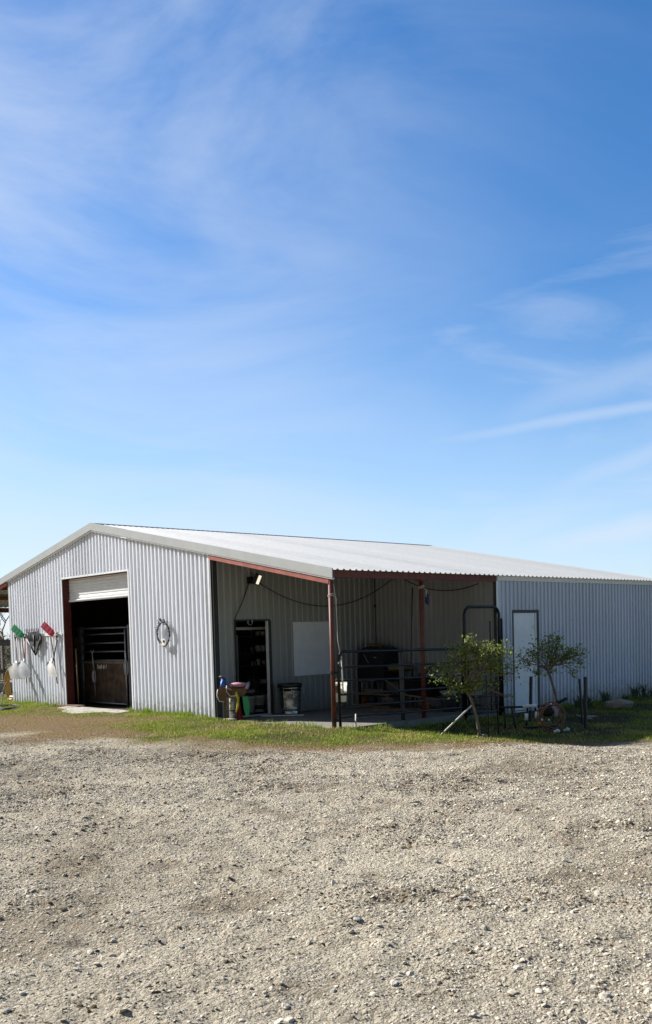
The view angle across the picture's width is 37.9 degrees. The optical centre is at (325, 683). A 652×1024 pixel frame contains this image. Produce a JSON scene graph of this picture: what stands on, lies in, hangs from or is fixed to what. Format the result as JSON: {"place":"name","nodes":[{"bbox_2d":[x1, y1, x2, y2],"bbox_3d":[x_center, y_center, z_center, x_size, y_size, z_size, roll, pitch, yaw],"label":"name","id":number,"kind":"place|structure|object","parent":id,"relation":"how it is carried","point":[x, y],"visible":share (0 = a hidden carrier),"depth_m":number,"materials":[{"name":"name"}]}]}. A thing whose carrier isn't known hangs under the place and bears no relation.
{"place":"outdoors","nodes":[
{"label":"outdoors","id":0,"kind":"place"},
{"bbox_2d":[255,645,260,651],"bbox_3d":[-1.611,-0.843,22.501,0.136,0.148,0.139,-4,4,-43],"label":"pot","id":1,"kind":"object","parent":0,"point":[258,648],"visible":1,"depth_m":22.45,"materials":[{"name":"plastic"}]},
{"bbox_2d":[0,646,651,1023],"bbox_3d":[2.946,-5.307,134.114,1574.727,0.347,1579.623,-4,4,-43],"label":"ground","id":2,"kind":"structure","parent":0,"point":[425,858],"depth_m":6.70,"materials":[{"name":"beige gravel"}]},
{"bbox_2d":[0,607,8,663],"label":"bare tree","id":3,"kind":"object","parent":2,"relation":"on","point":[1,631],"visible":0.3,"depth_m":50.96,"materials":[{"name":"grey plant"}]},
{"bbox_2d":[0,634,10,678],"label":"bush","id":4,"kind":"object","parent":2,"relation":"on","point":[8,655],"visible":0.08,"depth_m":39.62,"materials":[{"name":"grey plant"}]},
{"bbox_2d":[0,633,10,675],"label":"bush","id":5,"kind":"object","parent":2,"relation":"on","point":[4,648],"visible":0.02,"depth_m":42.04,"materials":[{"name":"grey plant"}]},
{"bbox_2d":[0,640,11,680],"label":"board fence","id":6,"kind":"object","parent":2,"relation":"on","point":[3,643],"visible":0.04,"depth_m":35.38,"materials":[{"name":"grey wood"}]},
{"bbox_2d":[0,680,12,692],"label":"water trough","id":7,"kind":"object","parent":2,"relation":"on","point":[1,686],"visible":0.08,"depth_m":32.49,"materials":[{"name":"metal"}]},
{"bbox_2d":[0,681,19,709],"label":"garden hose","id":8,"kind":"object","parent":2,"relation":"on","point":[14,706],"visible":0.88,"depth_m":25.50,"materials":[{"name":"beige rubber"}]},
{"bbox_2d":[55,704,85,706],"bbox_3d":[-6.744,0.594,24.887,0.230,0.105,1.330,-4,4,-43],"label":"threshold plank","id":9,"kind":"object","parent":2,"relation":"on","point":[71,705],"visible":0.43,"depth_m":24.73,"materials":[{"name":"beige wood"}]},
{"bbox_2d":[75,648,78,704],"bbox_3d":[-6.557,-0.176,25.001,0.034,1.521,0.080,-1,3,7],"label":"pole","id":10,"kind":"object","parent":2,"relation":"on","point":[77,675],"visible":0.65,"depth_m":24.98,"materials":[{"name":"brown wood"}]},
{"bbox_2d":[58,706,129,713],"bbox_3d":[-5.994,0.681,23.211,1.180,0.085,3.350,-4,4,-43],"label":"concrete apron","id":11,"kind":"object","parent":2,"relation":"on","point":[87,709],"visible":0.52,"depth_m":23.01,"materials":[{"name":"white concrete"}]},
{"bbox_2d":[282,1003,289,1008],"bbox_3d":[-0.195,1.527,4.497,0.032,0.025,0.047,-4,4,-43],"label":"stone","id":12,"kind":"object","parent":2,"relation":"on","point":[285,1006],"visible":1,"depth_m":4.49,"materials":[{"name":"white stone"}]},
{"bbox_2d":[0,523,651,727],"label":"barn","id":13,"kind":"structure","parent":2,"relation":"on","point":[189,586],"depth_m":22.19,"materials":[{"name":"grey metal"}]},
{"bbox_2d":[1,670,12,699],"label":"hose coil","id":14,"kind":"object","parent":13,"relation":"hanging from","point":[7,686],"visible":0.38,"depth_m":28.05,"materials":[{"name":"rubber"}]},
{"bbox_2d":[14,633,61,636],"bbox_3d":[-7.893,-1.340,25.878,0.087,0.076,2.760,-4,4,-43],"label":"tool rack","id":15,"kind":"object","parent":13,"relation":"attached to","point":[43,634],"visible":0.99,"depth_m":25.55,"materials":[{"name":"white metal"}]},
{"bbox_2d":[8,634,24,678],"bbox_3d":[-8.687,-0.771,26.554,0.308,1.264,0.680,-4,4,-43],"label":"scoop shovel","id":16,"kind":"object","parent":15,"relation":"hanging from","point":[13,671],"visible":0.84,"depth_m":26.61,"materials":[{"name":"white plastic"}]},
{"bbox_2d":[11,624,26,683],"bbox_3d":[-8.583,-0.842,26.516,0.542,1.667,0.090,0,3,28],"label":"bedding fork","id":17,"kind":"object","parent":15,"relation":"hanging from","point":[16,630],"visible":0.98,"depth_m":26.46,"materials":[{"name":"green plastic"}]},
{"bbox_2d":[17,633,30,677],"bbox_3d":[-8.349,-0.786,26.183,0.260,1.214,0.543,-4,4,-33],"label":"scoop shovel","id":18,"kind":"object","parent":15,"relation":"hanging from","point":[23,669],"visible":1,"depth_m":26.23,"materials":[{"name":"white plastic"}]},
{"bbox_2d":[25,628,41,655],"bbox_3d":[-8.003,-1.146,25.954,0.068,0.746,0.853,-4,4,-43],"label":"manure fork","id":19,"kind":"object","parent":15,"relation":"hanging from","point":[34,638],"visible":1,"depth_m":25.90,"materials":[{"name":"grey plastic"}]},
{"bbox_2d":[41,621,57,683],"bbox_3d":[-7.341,-0.837,25.205,0.525,1.666,0.118,0,4,33],"label":"bedding fork","id":20,"kind":"object","parent":15,"relation":"hanging from","point":[45,627],"visible":1,"depth_m":25.16,"materials":[{"name":"red plastic"}]},
{"bbox_2d":[46,632,57,676],"bbox_3d":[-7.189,-0.776,24.987,0.244,1.174,0.512,-4,4,-43],"label":"scoop shovel","id":21,"kind":"object","parent":15,"relation":"hanging from","point":[51,668],"visible":1,"depth_m":25.00,"materials":[{"name":"white plastic"}]},
{"bbox_2d":[69,573,127,601],"bbox_3d":[-5.662,-2.415,23.711,0.057,0.605,3.189,-4,4,-43],"label":"roller door","id":22,"kind":"structure","parent":13,"relation":"in","point":[115,585],"depth_m":23.76,"materials":[{"name":"white metal"}]},
{"bbox_2d":[72,625,131,706],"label":"stall gate","id":23,"kind":"structure","parent":13,"relation":"attached to","point":[111,685],"depth_m":25.26,"materials":[{"name":"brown wood"}]},
{"bbox_2d":[90,650,95,695],"bbox_3d":[-6.224,-0.291,25.401,0.058,1.251,0.273,-4,4,-43],"label":"lead rope","id":24,"kind":"object","parent":23,"relation":"hanging from","point":[94,679],"visible":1,"depth_m":25.39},
{"bbox_2d":[124,659,128,675],"bbox_3d":[-5.112,-0.418,24.268,0.031,0.417,0.224,-4,4,-43],"label":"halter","id":25,"kind":"object","parent":23,"relation":"hanging from","point":[125,660],"visible":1,"depth_m":24.26},
{"bbox_2d":[155,618,169,646],"bbox_3d":[-3.688,-1.158,21.298,0.641,0.642,0.103,1,4,44],"label":"wreath","id":26,"kind":"object","parent":13,"relation":"attached to","point":[163,642],"visible":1,"depth_m":21.26,"materials":[{"name":"black plastic"}]},
{"bbox_2d":[234,583,248,681],"bbox_3d":[-1.796,-0.904,20.552,0.451,2.575,0.024,-5,4,-44],"label":"cable","id":27,"kind":"object","parent":13,"relation":"attached to","point":[235,632],"visible":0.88,"depth_m":20.43,"materials":[{"name":"black plastic"}]},
{"bbox_2d":[242,693,255,712],"bbox_3d":[-1.768,0.433,21.774,0.307,0.446,0.309,-4,4,-43],"label":"bucket","id":28,"kind":"object","parent":13,"relation":"on","point":[252,703],"visible":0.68,"depth_m":21.68,"materials":[{"name":"white plastic"}]},
{"bbox_2d":[247,573,261,585],"bbox_3d":[-1.557,-2.281,20.650,0.291,0.275,0.192,-1,3,17],"label":"flood light","id":29,"kind":"object","parent":13,"relation":"attached to","point":[255,580],"visible":1,"depth_m":20.59,"materials":[{"name":"black metal"}]},
{"bbox_2d":[240,624,269,709],"bbox_3d":[-1.490,-0.424,22.795,1.010,2.035,0.490,-4,4,-43],"label":"shelf rack","id":30,"kind":"object","parent":13,"relation":"on","point":[253,652],"visible":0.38,"depth_m":22.42,"materials":[{"name":"black plastic"}]},
{"bbox_2d":[252,692,265,711],"bbox_3d":[-1.549,0.412,21.978,0.307,0.455,0.309,-4,4,-43],"label":"bucket","id":31,"kind":"object","parent":13,"relation":"on","point":[260,703],"visible":0.89,"depth_m":21.86,"materials":[{"name":"black plastic"}]},
{"bbox_2d":[265,686,270,710],"bbox_3d":[-1.333,0.336,22.129,0.311,0.580,0.290,-4,4,-43],"label":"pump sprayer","id":32,"kind":"object","parent":13,"relation":"on","point":[266,703],"visible":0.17,"depth_m":22.11,"materials":[{"name":"grey plastic"}]},
{"bbox_2d":[259,579,391,606],"bbox_3d":[0.050,-2.121,21.791,3.798,0.685,0.019,-4,4,-33],"label":"cable","id":33,"kind":"object","parent":13,"relation":"attached to","point":[325,606],"visible":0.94,"depth_m":21.71,"materials":[{"name":"black plastic"}]},
{"bbox_2d":[333,584,343,693],"bbox_3d":[0.229,-0.816,17.374,0.141,2.021,0.039,-2,3,-2],"label":"tie cord","id":34,"kind":"object","parent":13,"relation":"hanging from","point":[338,646],"visible":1,"depth_m":17.38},
{"bbox_2d":[374,579,375,642],"bbox_3d":[1.208,-1.795,23.287,0.055,2.100,0.055,-3,3,-20],"label":"cord","id":35,"kind":"object","parent":13,"relation":"hanging from","point":[375,611],"visible":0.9,"depth_m":23.28,"materials":[{"name":"black plastic"}]},
{"bbox_2d":[330,648,464,726],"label":"farm gate","id":36,"kind":"structure","parent":13,"relation":"attached to","point":[375,679],"depth_m":18.37,"materials":[{"name":"grey metal"}]},
{"bbox_2d":[335,679,346,701],"bbox_3d":[0.258,0.116,17.579,0.276,0.426,0.278,-4,4,-43],"label":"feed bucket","id":37,"kind":"object","parent":36,"relation":"hanging from","point":[343,698],"visible":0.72,"depth_m":17.48,"materials":[{"name":"plastic"}]},
{"bbox_2d":[410,587,412,682],"bbox_3d":[1.761,-1.000,19.488,0.098,1.961,0.046,-2,3,-4],"label":"hanging strap","id":38,"kind":"object","parent":13,"relation":"hanging from","point":[411,634],"visible":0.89,"depth_m":19.47,"materials":[{"name":"black plastic"}]},
{"bbox_2d":[425,594,428,604],"bbox_3d":[2.034,-1.704,19.063,0.059,0.247,0.104,-4,4,-43],"label":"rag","id":39,"kind":"object","parent":13,"relation":"hanging from","point":[427,599],"visible":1,"depth_m":19.04,"materials":[{"name":"fabric"}]},
{"bbox_2d":[403,579,477,590],"bbox_3d":[2.505,-2.304,21.444,0.019,0.441,2.308,-5,4,-44],"label":"cable","id":40,"kind":"object","parent":13,"relation":"attached to","point":[441,590],"visible":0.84,"depth_m":21.32,"materials":[{"name":"black plastic"}]},
{"bbox_2d":[514,613,537,712],"bbox_3d":[4.519,-0.478,21.460,0.890,2.259,0.090,-4,4,-43],"label":"side door","id":41,"kind":"structure","parent":13,"relation":"in","point":[525,624],"depth_m":21.43,"materials":[{"name":"white paint"}]},
{"bbox_2d":[352,916,359,920],"bbox_3d":[0.184,1.438,5.801,0.044,0.034,0.063,-4,4,-43],"label":"stone","id":42,"kind":"object","parent":2,"relation":"on","point":[356,918],"visible":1,"depth_m":5.78,"materials":[{"name":"white stone"}]},
{"bbox_2d":[236,704,498,727],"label":"concrete slab","id":43,"kind":"structure","parent":2,"relation":"on","point":[322,717],"depth_m":19.77,"materials":[{"name":"grey concrete"}]},
{"bbox_2d":[226,698,236,720],"bbox_3d":[-1.958,0.429,19.820,0.502,0.670,0.339,-1,3,7],"label":"saddle stand","id":44,"kind":"object","parent":43,"relation":"on","point":[231,710],"visible":0.46,"depth_m":19.87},
{"bbox_2d":[217,676,254,719],"bbox_3d":[-1.869,0.311,19.846,0.778,0.978,0.443,-1,3,3],"label":"saddle","id":45,"kind":"object","parent":44,"relation":"on","point":[237,690],"visible":1,"depth_m":19.69,"materials":[{"name":"brown leather"}]},
{"bbox_2d":[236,701,244,719],"bbox_3d":[-1.820,0.560,19.968,0.197,0.385,0.200,-4,4,-43],"label":"safety cone","id":46,"kind":"object","parent":43,"relation":"on","point":[239,714],"visible":0.86,"depth_m":19.93,"materials":[{"name":"red plastic"}]},
{"bbox_2d":[261,714,303,715],"bbox_3d":[-0.946,0.684,20.585,0.927,0.018,0.045,-1,3,3],"label":"batten","id":47,"kind":"object","parent":43,"relation":"on","point":[282,715],"visible":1,"depth_m":20.57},
{"bbox_2d":[276,683,303,714],"bbox_3d":[-0.788,0.327,20.975,0.552,0.687,0.552,-4,4,-43],"label":"trash can","id":48,"kind":"object","parent":43,"relation":"on","point":[290,698],"visible":1,"depth_m":20.79,"materials":[{"name":"plastic"}]},
{"bbox_2d":[358,691,366,703],"bbox_3d":[0.889,0.323,23.000,0.202,0.335,0.182,-4,4,-43],"label":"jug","id":49,"kind":"object","parent":43,"relation":"on","point":[363,699],"visible":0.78,"depth_m":22.93,"materials":[{"name":"red plastic"}]},
{"bbox_2d":[349,704,393,707],"bbox_3d":[1.065,0.524,22.227,1.301,0.050,0.140,1,4,45],"label":"timber","id":50,"kind":"object","parent":43,"relation":"on","point":[377,706],"visible":0.57,"depth_m":22.06,"materials":[{"name":"brown wood"}]},
{"bbox_2d":[357,639,413,707],"bbox_3d":[1.423,-0.273,22.519,0.639,1.599,1.370,-4,4,-43],"label":"barbecue smoker","id":51,"kind":"object","parent":43,"relation":"on","point":[376,658],"visible":0.78,"depth_m":22.43,"materials":[{"name":"black metal"}]},
{"bbox_2d":[366,643,383,646],"bbox_3d":[1.173,-0.924,22.756,0.390,0.108,0.471,-4,4,-43],"label":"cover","id":52,"kind":"object","parent":51,"relation":"on","point":[373,644],"visible":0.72,"depth_m":22.62,"materials":[{"name":"fabric"}]},
{"bbox_2d":[362,693,394,695],"bbox_3d":[1.241,0.243,22.485,0.160,0.040,0.951,-4,4,-40],"label":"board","id":53,"kind":"object","parent":51,"relation":"on","point":[386,694],"visible":0.79,"depth_m":22.32,"materials":[{"name":"wood"}]},
{"bbox_2d":[381,696,394,701],"bbox_3d":[1.435,0.368,22.254,0.203,0.221,0.434,-4,4,-43],"label":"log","id":54,"kind":"object","parent":43,"relation":"on","point":[388,699],"visible":0.73,"depth_m":22.14,"materials":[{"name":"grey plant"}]},
{"bbox_2d":[398,652,404,719],"bbox_3d":[1.497,0.034,18.799,0.093,1.376,0.201,-1,3,18],"label":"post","id":55,"kind":"object","parent":43,"relation":"on","point":[400,675],"visible":0.64,"depth_m":18.81,"materials":[{"name":"grey plastic"}]},
{"bbox_2d":[385,678,459,707],"bbox_3d":[2.237,0.217,21.314,0.744,0.715,1.940,-4,4,-43],"label":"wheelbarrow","id":56,"kind":"object","parent":43,"relation":"on","point":[416,684],"visible":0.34,"depth_m":21.11,"materials":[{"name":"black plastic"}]},
{"bbox_2d":[418,665,447,677],"bbox_3d":[2.548,-0.250,21.541,0.152,0.355,1.417,-4,4,-43],"label":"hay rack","id":57,"kind":"object","parent":56,"relation":"on","point":[431,670],"visible":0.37,"depth_m":21.66,"materials":[{"name":"black metal"}]},
{"bbox_2d":[452,669,461,682],"bbox_3d":[2.939,-0.180,21.220,0.100,0.333,0.378,-4,4,-43],"label":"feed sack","id":58,"kind":"object","parent":57,"relation":"on","point":[459,677],"visible":0.3,"depth_m":21.16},
{"bbox_2d":[439,690,457,695],"bbox_3d":[2.662,0.206,20.562,0.416,0.110,0.420,-4,4,-43],"label":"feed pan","id":59,"kind":"object","parent":56,"relation":"on","point":[446,694],"visible":0.72,"depth_m":20.45,"materials":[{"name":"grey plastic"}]},
{"bbox_2d":[426,698,430,708],"bbox_3d":[2.212,0.449,20.697,0.121,0.281,0.175,-4,4,-43],"label":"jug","id":60,"kind":"object","parent":43,"relation":"on","point":[428,704],"visible":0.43,"depth_m":20.64,"materials":[{"name":"brown"}]},
{"bbox_2d":[390,980,397,985],"bbox_3d":[0.339,1.497,4.747,0.044,0.026,0.049,-4,4,-43],"label":"stone","id":61,"kind":"object","parent":2,"relation":"on","point":[394,982],"visible":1,"depth_m":4.73,"materials":[{"name":"white stone"}]},
{"bbox_2d":[406,971,413,975],"bbox_3d":[0.435,1.504,4.915,0.043,0.029,0.040,-1,3,14],"label":"stone","id":62,"kind":"object","parent":2,"relation":"on","point":[409,973],"visible":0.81,"depth_m":4.91,"materials":[{"name":"white stone"}]},
{"bbox_2d":[441,705,471,734],"bbox_3d":[2.257,0.701,16.844,0.691,0.652,0.041,-1,3,3],"label":"prop stick","id":63,"kind":"object","parent":2,"relation":"on","point":[451,724],"visible":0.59,"depth_m":16.82,"materials":[{"name":"wood"}]},
{"bbox_2d":[458,896,466,899],"bbox_3d":[0.883,1.385,6.121,0.053,0.031,0.055,-4,4,-43],"label":"stone","id":64,"kind":"object","parent":2,"relation":"on","point":[462,897],"visible":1,"depth_m":6.11,"materials":[{"name":"white stone"}]},
{"bbox_2d":[468,1012,476,1016],"bbox_3d":[0.668,1.506,4.315,0.030,0.019,0.041,0,4,33],"label":"stone","id":65,"kind":"object","parent":2,"relation":"on","point":[472,1014],"visible":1,"depth_m":4.30,"materials":[{"name":"white stone"}]},
{"bbox_2d":[424,633,526,735],"bbox_3d":[2.634,0.054,16.873,1.718,1.949,1.119,-3,3,-22],"label":"sapling tree","id":66,"kind":"object","parent":2,"relation":"on","point":[468,685],"visible":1,"depth_m":16.79,"materials":[{"name":"green plant"}]},
{"bbox_2d":[462,605,503,719],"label":"arch panel","id":67,"kind":"structure","parent":2,"relation":"on","point":[501,683],"depth_m":20.48,"materials":[{"name":"black paint"}]},
{"bbox_2d":[470,674,482,694],"bbox_3d":[3.257,0.018,20.641,0.327,0.444,0.330,-4,4,-43],"label":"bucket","id":68,"kind":"object","parent":67,"relation":"hanging from","point":[478,693],"visible":0.33,"depth_m":20.52,"materials":[{"name":"plastic"}]},
{"bbox_2d":[485,676,488,736],"bbox_3d":[2.796,0.414,16.436,0.054,1.121,0.025,0,3,29],"label":"garden stake","id":69,"kind":"object","parent":2,"relation":"on","point":[487,705],"visible":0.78,"depth_m":16.42,"materials":[{"name":"black metal"}]},
{"bbox_2d":[494,641,498,732],"bbox_3d":[3.172,0.075,17.631,0.067,1.751,0.020,-2,3,-16],"label":"garden stake","id":70,"kind":"object","parent":2,"relation":"on","point":[496,696],"visible":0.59,"depth_m":17.64,"materials":[{"name":"black plastic"}]},
{"bbox_2d":[513,965,520,969],"bbox_3d":[0.987,1.468,4.898,0.030,0.026,0.040,-3,3,-22],"label":"stone","id":71,"kind":"object","parent":2,"relation":"on","point":[516,967],"visible":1,"depth_m":4.89,"materials":[{"name":"white stone"}]},
{"bbox_2d":[529,676,532,721],"bbox_3d":[4.237,0.332,19.626,0.130,0.975,0.070,-4,4,-43],"label":"steel post","id":72,"kind":"object","parent":2,"relation":"on","point":[530,693],"visible":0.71,"depth_m":19.61,"materials":[{"name":"black metal"}]},
{"bbox_2d":[500,697,567,729],"bbox_3d":[4.099,0.578,18.500,1.332,0.596,0.493,-2,3,0],"label":"pipe stand","id":73,"kind":"object","parent":2,"relation":"on","point":[533,706],"visible":0.84,"depth_m":18.58,"materials":[{"name":"black metal"}]},
{"bbox_2d":[540,707,553,716],"bbox_3d":[4.146,0.517,17.755,0.126,0.198,0.299,-4,4,-43],"label":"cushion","id":74,"kind":"object","parent":73,"relation":"on","point":[548,712],"visible":0.76,"depth_m":17.70,"materials":[{"name":"black fabric"}]},
{"bbox_2d":[537,702,565,730],"bbox_3d":[4.182,0.611,17.608,0.536,0.565,0.188,-2,3,0],"label":"hose coil","id":75,"kind":"object","parent":2,"relation":"on","point":[540,723],"visible":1,"depth_m":17.58,"materials":[{"name":"brown rubber"}]},
{"bbox_2d":[552,703,557,717],"bbox_3d":[4.283,0.493,17.740,0.103,0.286,0.144,-4,4,-43],"label":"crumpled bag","id":76,"kind":"object","parent":75,"relation":"hanging from","point":[555,710],"visible":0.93,"depth_m":17.70,"materials":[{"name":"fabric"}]},
{"bbox_2d":[515,631,591,722],"bbox_3d":[4.656,-0.114,19.421,1.605,1.948,0.861,-1,3,18],"label":"sapling tree","id":77,"kind":"object","parent":2,"relation":"on","point":[555,660],"visible":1,"depth_m":19.39,"materials":[{"name":"green plant"}]},
{"bbox_2d":[571,696,583,707],"bbox_3d":[5.996,0.408,22.431,0.426,0.366,0.170,-1,3,7],"label":"iris plant","id":78,"kind":"object","parent":2,"relation":"on","point":[576,702],"visible":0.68,"depth_m":22.42,"materials":[{"name":"green plant"}]},
{"bbox_2d":[578,679,583,725],"bbox_3d":[5.003,0.374,18.598,0.075,0.953,0.065,-4,4,-43],"label":"steel post","id":79,"kind":"object","parent":2,"relation":"on","point":[581,705],"visible":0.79,"depth_m":18.58,"materials":[{"name":"black metal"}]},
{"bbox_2d":[584,677,586,728],"bbox_3d":[4.961,0.370,18.128,0.070,1.011,0.050,-4,4,-43],"label":"steel post","id":80,"kind":"object","parent":2,"relation":"on","point":[585,702],"visible":0.93,"depth_m":18.11,"materials":[{"name":"black metal"}]},
{"bbox_2d":[587,697,592,706],"bbox_3d":[6.219,0.413,22.735,0.394,0.312,0.200,-1,3,6],"label":"iris plant","id":81,"kind":"object","parent":2,"relation":"on","point":[589,703],"visible":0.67,"depth_m":22.69,"materials":[{"name":"green plant"}]},
{"bbox_2d":[599,690,615,703],"bbox_3d":[6.917,0.301,23.375,0.554,0.429,0.230,-3,3,-19],"label":"iris plant","id":82,"kind":"object","parent":2,"relation":"on","point":[605,698],"visible":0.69,"depth_m":23.36,"materials":[{"name":"green plant"}]},
{"bbox_2d":[604,698,633,708],"bbox_3d":[6.964,0.522,22.528,0.494,0.360,0.777,-4,4,-43],"label":"boulder","id":83,"kind":"object","parent":2,"relation":"on","point":[616,703],"visible":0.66,"depth_m":22.32,"materials":[{"name":"stone"}]},
{"bbox_2d":[627,684,641,698],"bbox_3d":[7.993,0.195,24.409,0.492,0.472,0.204,-1,3,11],"label":"iris plant","id":84,"kind":"object","parent":2,"relation":"on","point":[634,691],"visible":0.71,"depth_m":24.42,"materials":[{"name":"green plant"}]},
{"bbox_2d":[639,684,651,697],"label":"iris plant","id":85,"kind":"object","parent":2,"relation":"on","point":[643,689],"visible":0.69,"depth_m":24.75,"materials":[{"name":"green plant"}]},
{"bbox_2d":[0,694,651,753],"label":"grass","id":86,"kind":"structure","parent":0,"point":[398,733],"depth_m":17.72,"materials":[{"name":"green plant"}]},
{"bbox_2d":[0,0,651,639],"label":"sky","id":87,"kind":"structure","parent":0,"point":[361,270],"materials":[{"name":"blue"}]},
{"bbox_2d":[387,663,409,669],"bbox_3d":[1.694,-0.398,22.181,0.440,0.180,0.443,-4,4,-43],"label":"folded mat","id":88,"kind":"object","parent":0,"point":[396,667],"visible":0.5,"depth_m":22.04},
{"bbox_3d":[1.245,0.189,22.557,0.160,0.040,0.750,-4,4,-43],"label":"board","id":89,"kind":"object","parent":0,"visible":0},
{"bbox_2d":[361,688,388,690],"bbox_3d":[1.168,0.139,22.599,0.722,0.040,0.160,1,4,43],"label":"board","id":90,"kind":"object","parent":89,"relation":"on","point":[366,689],"visible":0.93,"depth_m":22.55,"materials":[{"name":"brown wood"}]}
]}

